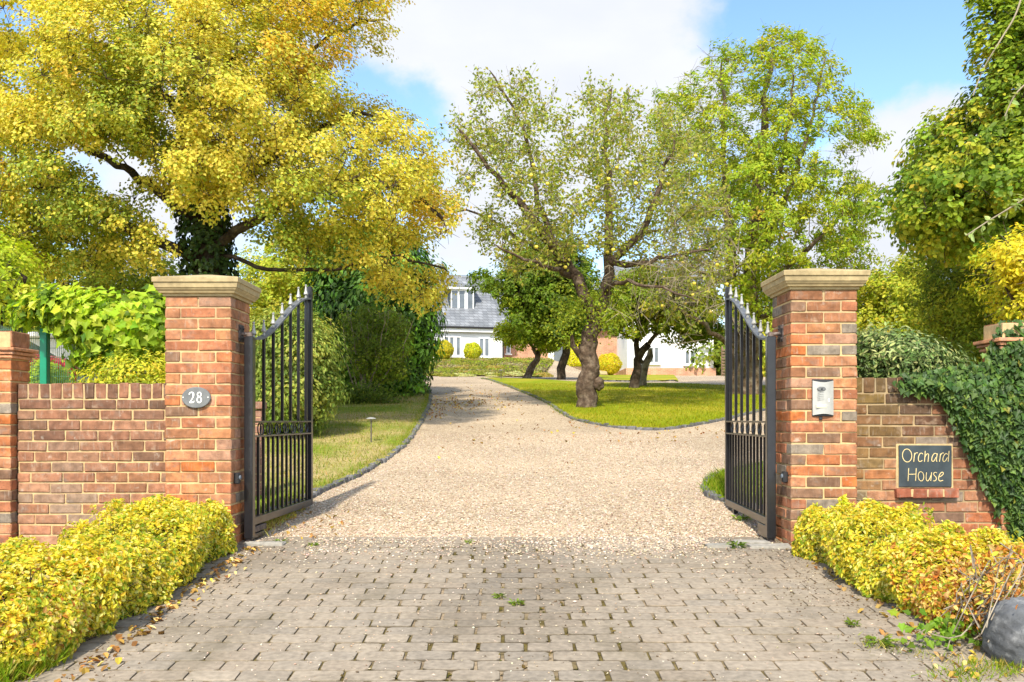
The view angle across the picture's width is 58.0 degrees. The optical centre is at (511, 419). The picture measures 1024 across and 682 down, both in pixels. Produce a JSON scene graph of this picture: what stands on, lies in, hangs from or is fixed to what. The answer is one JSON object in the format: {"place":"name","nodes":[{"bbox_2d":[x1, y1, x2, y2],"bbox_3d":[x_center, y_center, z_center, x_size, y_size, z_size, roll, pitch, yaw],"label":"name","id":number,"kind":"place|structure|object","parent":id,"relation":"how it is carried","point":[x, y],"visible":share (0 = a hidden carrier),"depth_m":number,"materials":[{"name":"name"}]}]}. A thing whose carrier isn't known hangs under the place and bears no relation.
{"place":"outdoors","nodes":[
{"label":"outdoors","id":0,"kind":"place"},
{"bbox_2d":[255,387,434,514],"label":"lawn","id":1,"kind":"structure","parent":0,"point":[337,433],"depth_m":14.27,"materials":[{"name":"green plant"}]},
{"bbox_2d":[0,223,51,332],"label":"lime tree","id":2,"kind":"object","parent":1,"relation":"on","point":[16,274],"visible":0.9,"depth_m":12.51,"materials":[{"name":"green plant"}]},
{"bbox_2d":[28,358,77,383],"bbox_3d":[-4.078,0.144,8.099,0.738,1.424,0.647,0,0,32],"label":"garden shrub","id":3,"kind":"object","parent":1,"relation":"on","point":[53,374],"visible":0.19,"depth_m":8.00,"materials":[{"name":"green plant"}]},
{"bbox_2d":[3,223,190,371],"bbox_3d":[-11.024,-2.741,22.996,7.859,4.894,5.916,0,0,0],"label":"oak tree","id":4,"kind":"object","parent":1,"relation":"on","point":[134,282],"visible":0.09,"depth_m":21.62,"materials":[{"name":"green plant"}]},
{"bbox_2d":[255,402,266,495],"bbox_3d":[-2.378,0.435,8.605,0.150,1.192,0.150,0,0,0],"label":"brick post","id":5,"kind":"object","parent":1,"relation":"on","point":[258,412],"visible":0.15,"depth_m":8.55,"materials":[{"name":"orange brick"}]},
{"bbox_2d":[232,224,320,322],"bbox_3d":[-7.264,-3.668,30.260,4.224,5.574,5.766,0,0,0],"label":"ash tree","id":6,"kind":"object","parent":1,"relation":"on","point":[277,286],"visible":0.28,"depth_m":28.68,"materials":[{"name":"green plant"}]},
{"bbox_2d":[262,506,308,535],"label":"grass","id":7,"kind":"structure","parent":1,"relation":"on","point":[278,520],"depth_m":7.23,"materials":[{"name":"green plant"}]},
{"bbox_2d":[249,298,353,437],"bbox_3d":[-3.589,-0.694,14.997,2.551,2.545,2.037,0,0,43],"label":"rounded shrub","id":8,"kind":"object","parent":1,"relation":"on","point":[325,375],"visible":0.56,"depth_m":14.32,"materials":[{"name":"green plant"}]},
{"bbox_2d":[366,417,375,441],"bbox_3d":[-2.119,0.199,13.900,0.156,0.463,0.156,0,0,0],"label":"garden lamp","id":9,"kind":"object","parent":1,"relation":"on","point":[371,418],"visible":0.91,"depth_m":13.89,"materials":[{"name":"silver metal"}]},
{"bbox_2d":[297,219,448,395],"bbox_3d":[-3.857,-2.898,25.471,4.325,5.500,4.868,0,0,0],"label":"laurel bush","id":10,"kind":"object","parent":1,"relation":"on","point":[331,295],"visible":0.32,"depth_m":24.26,"materials":[{"name":"green plant"}]},
{"bbox_2d":[330,300,417,400],"bbox_3d":[-3.345,-1.606,22.442,2.126,2.638,2.382,0,0,0],"label":"twiggy shrub","id":11,"kind":"object","parent":1,"relation":"on","point":[384,361],"visible":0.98,"depth_m":22.07,"materials":[{"name":"green plant"}]},
{"bbox_2d":[335,378,426,403],"bbox_3d":[-3.370,-0.628,21.521,2.917,0.697,1.729,0,0,0],"label":"ground shrub","id":12,"kind":"object","parent":1,"relation":"on","point":[367,395],"visible":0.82,"depth_m":21.41,"materials":[{"name":"green plant"}]},
{"bbox_2d":[0,0,1013,336],"label":"sky","id":13,"kind":"structure","parent":0,"point":[907,57],"materials":[{"name":"blue"}]},
{"bbox_2d":[260,360,764,543],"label":"driveway","id":14,"kind":"structure","parent":0,"point":[529,419],"depth_m":10.86,"materials":[{"name":"beige gravel"}]},
{"bbox_2d":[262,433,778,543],"bbox_3d":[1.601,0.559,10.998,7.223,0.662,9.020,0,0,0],"label":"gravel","id":15,"kind":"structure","parent":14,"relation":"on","point":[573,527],"depth_m":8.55,"materials":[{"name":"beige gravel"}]},
{"bbox_2d":[426,383,750,463],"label":"fallen leaves","id":16,"kind":"object","parent":14,"relation":"on","point":[461,408],"visible":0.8,"depth_m":20.30,"materials":[{"name":"brown plant"}]},
{"bbox_2d":[731,514,751,520],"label":"weed","id":17,"kind":"object","parent":14,"relation":"on","point":[742,518],"visible":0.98,"depth_m":7.41,"materials":[{"name":"green plant"}]},
{"bbox_2d":[15,537,1023,681],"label":"paving","id":18,"kind":"structure","parent":0,"point":[249,633],"depth_m":4.53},
{"bbox_2d":[0,636,77,681],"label":"grass","id":19,"kind":"structure","parent":18,"relation":"on","point":[11,673],"depth_m":3.75,"materials":[{"name":"green plant"}]},
{"bbox_2d":[226,537,795,602],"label":"gravel","id":20,"kind":"structure","parent":18,"relation":"on","point":[680,543],"depth_m":6.35,"materials":[{"name":"beige gravel"}]},
{"bbox_2d":[508,598,524,605],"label":"weed","id":21,"kind":"object","parent":18,"relation":"on","point":[517,602],"visible":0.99,"depth_m":4.86,"materials":[{"name":"green plant"}]},
{"bbox_2d":[244,539,791,548],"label":"threshold stones","id":22,"kind":"object","parent":18,"relation":"on","point":[758,544],"visible":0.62,"depth_m":6.38,"materials":[{"name":"grey stone"}]},
{"bbox_2d":[290,545,749,681],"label":"moss","id":23,"kind":"object","parent":18,"relation":"on","point":[449,673],"visible":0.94,"depth_m":4.73,"materials":[{"name":"green plant"}]},
{"bbox_2d":[76,542,969,681],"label":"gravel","id":24,"kind":"structure","parent":18,"relation":"on","point":[508,610],"depth_m":4.67,"materials":[{"name":"beige gravel"}]},
{"bbox_2d":[61,539,988,680],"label":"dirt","id":25,"kind":"structure","parent":18,"relation":"on","point":[626,606],"depth_m":4.83,"materials":[{"name":"soil"}]},
{"bbox_2d":[54,511,1023,681],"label":"fallen leaves","id":26,"kind":"object","parent":18,"relation":"on","point":[118,660],"visible":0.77,"depth_m":4.46,"materials":[{"name":"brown plant"}]},
{"bbox_2d":[727,540,746,548],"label":"weed","id":27,"kind":"object","parent":18,"relation":"on","point":[736,544],"visible":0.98,"depth_m":6.31,"materials":[{"name":"green plant"}]},
{"bbox_2d":[845,617,861,626],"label":"weed","id":28,"kind":"object","parent":18,"relation":"on","point":[848,622],"visible":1,"depth_m":4.49,"materials":[{"name":"green plant"}]},
{"bbox_2d":[861,634,901,646],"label":"weed","id":29,"kind":"object","parent":18,"relation":"on","point":[884,640],"visible":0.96,"depth_m":4.17,"materials":[{"name":"green plant"}]},
{"bbox_2d":[838,633,1023,676],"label":"grass","id":30,"kind":"structure","parent":18,"relation":"on","point":[951,655],"depth_m":3.99,"materials":[{"name":"green plant"}]},
{"bbox_2d":[886,608,983,651],"bbox_3d":[1.888,0.940,4.131,0.521,0.236,0.242,0,0,-7],"label":"bramble plant","id":31,"kind":"object","parent":18,"relation":"on","point":[943,631],"visible":0.87,"depth_m":4.14,"materials":[{"name":"green plant"}]},
{"bbox_2d":[911,651,1023,681],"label":"grass","id":32,"kind":"structure","parent":18,"relation":"on","point":[983,669],"depth_m":3.79,"materials":[{"name":"green plant"}]},
{"bbox_2d":[480,377,764,427],"bbox_3d":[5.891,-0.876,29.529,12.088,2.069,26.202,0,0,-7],"label":"lawn","id":33,"kind":"structure","parent":0,"point":[505,380],"depth_m":22.60,"materials":[{"name":"green plant"}]},
{"bbox_2d":[440,63,763,407],"bbox_3d":[1.927,-4.076,20.079,7.217,7.963,6.022,0,0,0],"label":"apple tree","id":34,"kind":"object","parent":33,"relation":"on","point":[590,380],"visible":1,"depth_m":19.90,"materials":[{"name":"green plant"}]},
{"bbox_2d":[639,349,653,385],"bbox_3d":[4.407,-1.637,30.497,0.545,1.390,0.308,0,0,0],"label":"dead trunk","id":35,"kind":"object","parent":33,"relation":"on","point":[646,362],"visible":0.7,"depth_m":30.38,"materials":[{"name":"brown wood"}]},
{"bbox_2d":[595,263,724,387],"bbox_3d":[4.648,-2.899,29.068,4.472,4.212,4.128,0,0,0],"label":"apple tree","id":36,"kind":"object","parent":33,"relation":"on","point":[658,322],"visible":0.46,"depth_m":28.20,"materials":[{"name":"green plant"}]},
{"bbox_2d":[643,18,895,394],"bbox_3d":[7.063,-5.697,25.380,7.242,11.042,6.410,0,0,0],"label":"whitebeam tree","id":37,"kind":"object","parent":33,"relation":"on","point":[759,211],"visible":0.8,"depth_m":24.44,"materials":[{"name":"green plant"}]},
{"bbox_2d":[845,250,948,348],"bbox_3d":[10.907,-2.729,25.930,3.317,4.371,5.814,0,0,24],"label":"hazel tree","id":38,"kind":"object","parent":33,"relation":"on","point":[881,305],"visible":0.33,"depth_m":24.55,"materials":[{"name":"plant"}]},
{"bbox_2d":[599,375,677,380],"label":"lawn","id":39,"kind":"structure","parent":0,"point":[649,377],"depth_m":39.31,"materials":[{"name":"green plant"}]},
{"bbox_2d":[599,353,622,374],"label":"golden shrub","id":40,"kind":"object","parent":39,"relation":"on","point":[609,364],"visible":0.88,"depth_m":50.55,"materials":[{"name":"yellow plant"}]},
{"bbox_2d":[696,460,762,503],"bbox_3d":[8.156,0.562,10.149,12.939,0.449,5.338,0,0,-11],"label":"lawn","id":41,"kind":"structure","parent":0,"point":[752,486],"depth_m":9.17,"materials":[{"name":"green plant"}]},
{"bbox_2d":[957,222,1023,323],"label":"golden tree","id":42,"kind":"object","parent":41,"relation":"on","point":[1007,272],"visible":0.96,"depth_m":8.74,"materials":[{"name":"yellow plant"}]},
{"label":"ground","id":43,"kind":"structure","parent":0,"visible":0},
{"bbox_2d":[0,331,38,548],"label":"wall pier","id":44,"kind":"structure","parent":43,"relation":"on","point":[16,353],"depth_m":6.34,"materials":[{"name":"brick"}]},
{"bbox_2d":[0,325,149,383],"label":"fence","id":45,"kind":"object","parent":43,"relation":"on","point":[44,338],"visible":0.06,"depth_m":7.45,"materials":[{"name":"green metal"}]},
{"bbox_2d":[0,280,165,379],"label":"grape vine","id":46,"kind":"object","parent":45,"relation":"attached to","point":[88,323],"visible":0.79,"depth_m":7.12,"materials":[{"name":"green plant"}]},
{"bbox_2d":[28,332,150,382],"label":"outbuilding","id":47,"kind":"structure","parent":43,"relation":"on","point":[53,349],"depth_m":18.00,"materials":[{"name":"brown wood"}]},
{"bbox_2d":[17,383,165,548],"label":"garden wall","id":48,"kind":"structure","parent":43,"relation":"on","point":[82,448],"depth_m":6.40,"materials":[{"name":"brick"}]},
{"bbox_2d":[65,346,165,383],"bbox_3d":[-2.892,0.198,6.957,1.118,1.546,0.634,0,0,0],"label":"variegated shrub","id":49,"kind":"object","parent":43,"relation":"on","point":[121,373],"visible":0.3,"depth_m":6.84,"materials":[{"name":"plant"}]},
{"bbox_2d":[151,275,261,543],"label":"gate pillar","id":50,"kind":"structure","parent":43,"relation":"on","point":[206,315],"depth_m":6.30,"materials":[{"name":"brick"}]},
{"bbox_2d":[182,387,210,407],"bbox_3d":[-2.150,-0.146,6.289,0.197,0.145,0.020,0,0,0],"label":"number plate","id":51,"kind":"object","parent":50,"relation":"attached to","point":[196,397],"visible":1,"depth_m":6.28,"materials":[{"name":"metal"}]},
{"bbox_2d":[234,473,241,483],"bbox_3d":[-1.895,0.410,6.385,0.045,0.076,0.052,0,0,0],"label":"safety sensor","id":52,"kind":"object","parent":50,"relation":"attached to","point":[237,477],"visible":1,"depth_m":6.36,"materials":[{"name":"plastic"}]},
{"bbox_2d":[238,284,312,541],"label":"iron gate","id":53,"kind":"structure","parent":50,"relation":"attached to","point":[254,526],"depth_m":7.16,"materials":[{"name":"black metal"}]},
{"bbox_2d":[0,0,471,319],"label":"maple tree","id":54,"kind":"object","parent":43,"relation":"on","point":[126,99],"visible":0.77,"depth_m":15.02,"materials":[{"name":"yellow plant"}]},
{"bbox_2d":[265,386,432,511],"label":"kerb","id":55,"kind":"structure","parent":43,"relation":"on","point":[347,478],"depth_m":10.84,"materials":[{"name":"stone"}]},
{"bbox_2d":[426,357,554,376],"bbox_3d":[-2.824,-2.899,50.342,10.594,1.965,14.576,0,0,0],"label":"ground cover","id":56,"kind":"object","parent":43,"relation":"on","point":[507,360],"visible":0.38,"depth_m":49.51,"materials":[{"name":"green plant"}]},
{"bbox_2d":[433,340,454,358],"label":"golden shrub","id":57,"kind":"object","parent":56,"relation":"on","point":[448,349],"visible":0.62,"depth_m":53.58,"materials":[{"name":"yellow plant"}]},
{"bbox_2d":[439,371,458,376],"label":"mound plant","id":58,"kind":"object","parent":56,"relation":"on","point":[448,374],"visible":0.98,"depth_m":44.07,"materials":[{"name":"green plant"}]},
{"bbox_2d":[459,373,475,376],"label":"mound plant","id":59,"kind":"object","parent":56,"relation":"on","point":[467,375],"visible":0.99,"depth_m":44.14,"materials":[{"name":"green plant"}]},
{"bbox_2d":[463,342,482,358],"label":"topiary ball","id":60,"kind":"object","parent":56,"relation":"on","point":[472,350],"visible":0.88,"depth_m":54.64,"materials":[{"name":"yellow plant"}]},
{"bbox_2d":[469,364,485,368],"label":"mound plant","id":61,"kind":"object","parent":56,"relation":"on","point":[478,367],"visible":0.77,"depth_m":48.27,"materials":[{"name":"green plant"}]},
{"bbox_2d":[484,358,498,363],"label":"mound plant","id":62,"kind":"object","parent":56,"relation":"on","point":[491,361],"visible":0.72,"depth_m":50.92,"materials":[{"name":"green plant"}]},
{"bbox_2d":[485,364,503,368],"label":"mound plant","id":63,"kind":"object","parent":56,"relation":"on","point":[492,366],"visible":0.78,"depth_m":48.40,"materials":[{"name":"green plant"}]},
{"bbox_2d":[491,371,508,376],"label":"mound plant","id":64,"kind":"object","parent":56,"relation":"on","point":[500,374],"visible":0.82,"depth_m":44.13,"materials":[{"name":"green plant"}]},
{"bbox_2d":[535,368,553,376],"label":"mound plant","id":65,"kind":"object","parent":56,"relation":"on","point":[545,374],"visible":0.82,"depth_m":43.75,"materials":[{"name":"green plant"}]},
{"bbox_2d":[491,319,561,377],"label":"plum tree","id":66,"kind":"object","parent":43,"relation":"on","point":[506,332],"visible":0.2,"depth_m":39.72,"materials":[{"name":"green plant"}]},
{"bbox_2d":[465,233,602,379],"bbox_3d":[1.227,-4.501,36.971,5.605,6.146,5.255,0,0,-26],"label":"pear tree","id":67,"kind":"object","parent":43,"relation":"on","point":[521,305],"visible":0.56,"depth_m":35.80,"materials":[{"name":"green plant"}]},
{"bbox_2d":[430,260,716,375],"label":"country house","id":68,"kind":"structure","parent":43,"relation":"on","point":[474,317],"depth_m":57.44,"materials":[{"name":"paint"}]},
{"bbox_2d":[443,336,462,357],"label":"window","id":69,"kind":"structure","parent":68,"relation":"in","point":[455,341],"depth_m":57.19,"materials":[{"name":"white glass"}]},
{"bbox_2d":[479,338,490,357],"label":"window","id":70,"kind":"structure","parent":68,"relation":"in","point":[484,343],"depth_m":57.65,"materials":[{"name":"white glass"}]},
{"bbox_2d":[505,345,511,354],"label":"window","id":71,"kind":"structure","parent":68,"relation":"in","point":[508,351],"depth_m":59.23,"materials":[{"name":"white glass"}]},
{"bbox_2d":[649,347,660,364],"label":"window","id":72,"kind":"structure","parent":68,"relation":"in","point":[655,361],"depth_m":53.93,"materials":[{"name":"white glass"}]},
{"bbox_2d":[683,351,695,365],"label":"window","id":73,"kind":"structure","parent":68,"relation":"in","point":[687,356],"depth_m":53.93,"materials":[{"name":"white glass"}]},
{"bbox_2d":[567,343,581,366],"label":"golden shrub","id":74,"kind":"object","parent":43,"relation":"on","point":[573,358],"visible":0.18,"depth_m":52.45,"materials":[{"name":"yellow plant"}]},
{"bbox_2d":[573,367,606,374],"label":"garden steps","id":75,"kind":"structure","parent":43,"relation":"on","point":[601,371],"depth_m":50.45,"materials":[{"name":"beige stone"}]},
{"bbox_2d":[482,378,764,430],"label":"kerb","id":76,"kind":"structure","parent":43,"relation":"on","point":[647,428],"depth_m":16.90,"materials":[{"name":"stone"}]},
{"bbox_2d":[604,380,673,381],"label":"kerb","id":77,"kind":"structure","parent":43,"relation":"on","point":[647,381],"depth_m":34.42,"materials":[{"name":"stone"}]},
{"bbox_2d":[684,331,724,375],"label":"yew tree","id":78,"kind":"object","parent":43,"relation":"on","point":[716,353],"visible":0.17,"depth_m":53.82,"materials":[{"name":"green plant"}]},
{"bbox_2d":[721,347,724,375],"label":"slatted fence","id":79,"kind":"object","parent":43,"relation":"on","point":[722,361],"visible":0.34,"depth_m":50.00,"materials":[{"name":"brown wood"}]},
{"bbox_2d":[700,469,762,509],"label":"kerb","id":80,"kind":"structure","parent":43,"relation":"on","point":[713,495],"depth_m":8.60,"materials":[{"name":"stone"}]},
{"bbox_2d":[758,305,772,376],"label":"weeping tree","id":81,"kind":"object","parent":43,"relation":"on","point":[763,352],"visible":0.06,"depth_m":45.59,"materials":[{"name":"green plant"}]},
{"bbox_2d":[761,268,870,545],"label":"gate pillar","id":82,"kind":"structure","parent":43,"relation":"on","point":[814,310],"depth_m":6.30,"materials":[{"name":"brick"}]},
{"bbox_2d":[725,285,783,542],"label":"iron gate","id":83,"kind":"structure","parent":82,"relation":"attached to","point":[738,471],"depth_m":7.17,"materials":[{"name":"black metal"}]},
{"bbox_2d":[780,471,787,482],"bbox_3d":[1.881,0.400,6.385,0.045,0.076,0.052,0,0,0],"label":"safety sensor","id":84,"kind":"object","parent":82,"relation":"attached to","point":[784,476],"visible":1,"depth_m":6.36,"materials":[{"name":"plastic"}]},
{"bbox_2d":[812,379,833,419],"bbox_3d":[2.118,-0.133,6.294,0.146,0.279,0.072,0,0,0],"label":"intercom","id":85,"kind":"object","parent":82,"relation":"attached to","point":[822,397],"visible":1,"depth_m":6.28,"materials":[{"name":"metal"}]},
{"bbox_2d":[856,316,975,377],"bbox_3d":[2.982,0.104,6.893,1.135,1.728,0.841,0,0,0],"label":"evergreen shrub","id":86,"kind":"object","parent":43,"relation":"on","point":[885,354],"visible":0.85,"depth_m":6.69,"materials":[{"name":"green plant"}]},
{"bbox_2d":[856,377,997,548],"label":"garden wall","id":87,"kind":"structure","parent":43,"relation":"on","point":[889,417],"depth_m":6.40,"materials":[{"name":"brick"}]},
{"bbox_2d":[896,444,952,487],"bbox_3d":[2.858,0.325,6.392,0.397,0.309,0.024,0,0,0],"label":"house sign","id":88,"kind":"object","parent":87,"relation":"attached to","point":[924,465],"visible":1,"depth_m":6.38,"materials":[{"name":"stone"}]},
{"bbox_2d":[894,488,958,497],"bbox_3d":[2.865,0.511,6.387,0.432,0.069,0.069,0,0,0],"label":"sign ledge","id":89,"kind":"object","parent":87,"relation":"attached to","point":[925,493],"visible":1,"depth_m":6.36,"materials":[{"name":"brick"}]},
{"bbox_2d":[853,0,1023,271],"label":"sycamore tree","id":90,"kind":"object","parent":43,"relation":"on","point":[955,183],"visible":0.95,"depth_m":15.56,"materials":[{"name":"green plant"}]},
{"bbox_2d":[1004,83,1023,119],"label":"arching stem","id":91,"kind":"object","parent":90,"relation":"attached to","point":[1014,101],"visible":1,"depth_m":5.00,"materials":[{"name":"green plant"}]},
{"bbox_2d":[895,252,1004,365],"bbox_3d":[10.806,-2.260,20.969,3.474,4.267,6.108,0,0,37],"label":"birch tree","id":92,"kind":"object","parent":43,"relation":"on","point":[963,325],"visible":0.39,"depth_m":19.64,"materials":[{"name":"green plant"}]},
{"bbox_2d":[964,194,1023,241],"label":"arching stem","id":93,"kind":"object","parent":43,"relation":"on","point":[989,222],"visible":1,"depth_m":5.00,"materials":[{"name":"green plant"}]},
{"bbox_2d":[972,0,1022,95],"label":"arching stem","id":94,"kind":"object","parent":43,"relation":"on","point":[997,46],"visible":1,"depth_m":5.20,"materials":[{"name":"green plant"}]},
{"bbox_2d":[973,322,1023,539],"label":"wall pier","id":95,"kind":"structure","parent":43,"relation":"on","point":[989,331],"depth_m":6.34,"materials":[{"name":"brick"}]},
{"bbox_2d":[891,319,1023,543],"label":"ivy","id":96,"kind":"object","parent":95,"relation":"attached to","point":[980,410],"visible":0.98,"depth_m":6.29,"materials":[{"name":"green plant"}]},
{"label":"border bed","id":97,"kind":"structure","parent":43,"relation":"on","visible":0},
{"bbox_2d":[790,496,1023,636],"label":"golden hedge","id":98,"kind":"object","parent":97,"relation":"on","point":[878,550],"visible":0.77,"depth_m":4.99,"materials":[{"name":"yellow plant"}]},
{"bbox_2d":[838,494,850,508],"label":"golden sprig","id":99,"kind":"object","parent":98,"relation":"on","point":[844,498],"visible":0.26,"depth_m":6.11,"materials":[{"name":"yellow plant"}]},
{"bbox_2d":[920,541,1023,648],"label":"dry bramble","id":100,"kind":"object","parent":97,"relation":"on","point":[987,593],"visible":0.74,"depth_m":4.18,"materials":[{"name":"brown plant"}]},
{"bbox_2d":[982,596,1023,668],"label":"boulder","id":101,"kind":"object","parent":97,"relation":"on","point":[1003,633],"visible":0.82,"depth_m":3.91,"materials":[{"name":"grey stone"}]},
{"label":"border bed","id":102,"kind":"structure","parent":43,"relation":"on","visible":0},
{"bbox_2d":[0,493,237,678],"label":"golden hedge","id":103,"kind":"object","parent":102,"relation":"on","point":[104,576],"visible":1,"depth_m":4.37,"materials":[{"name":"yellow plant"}]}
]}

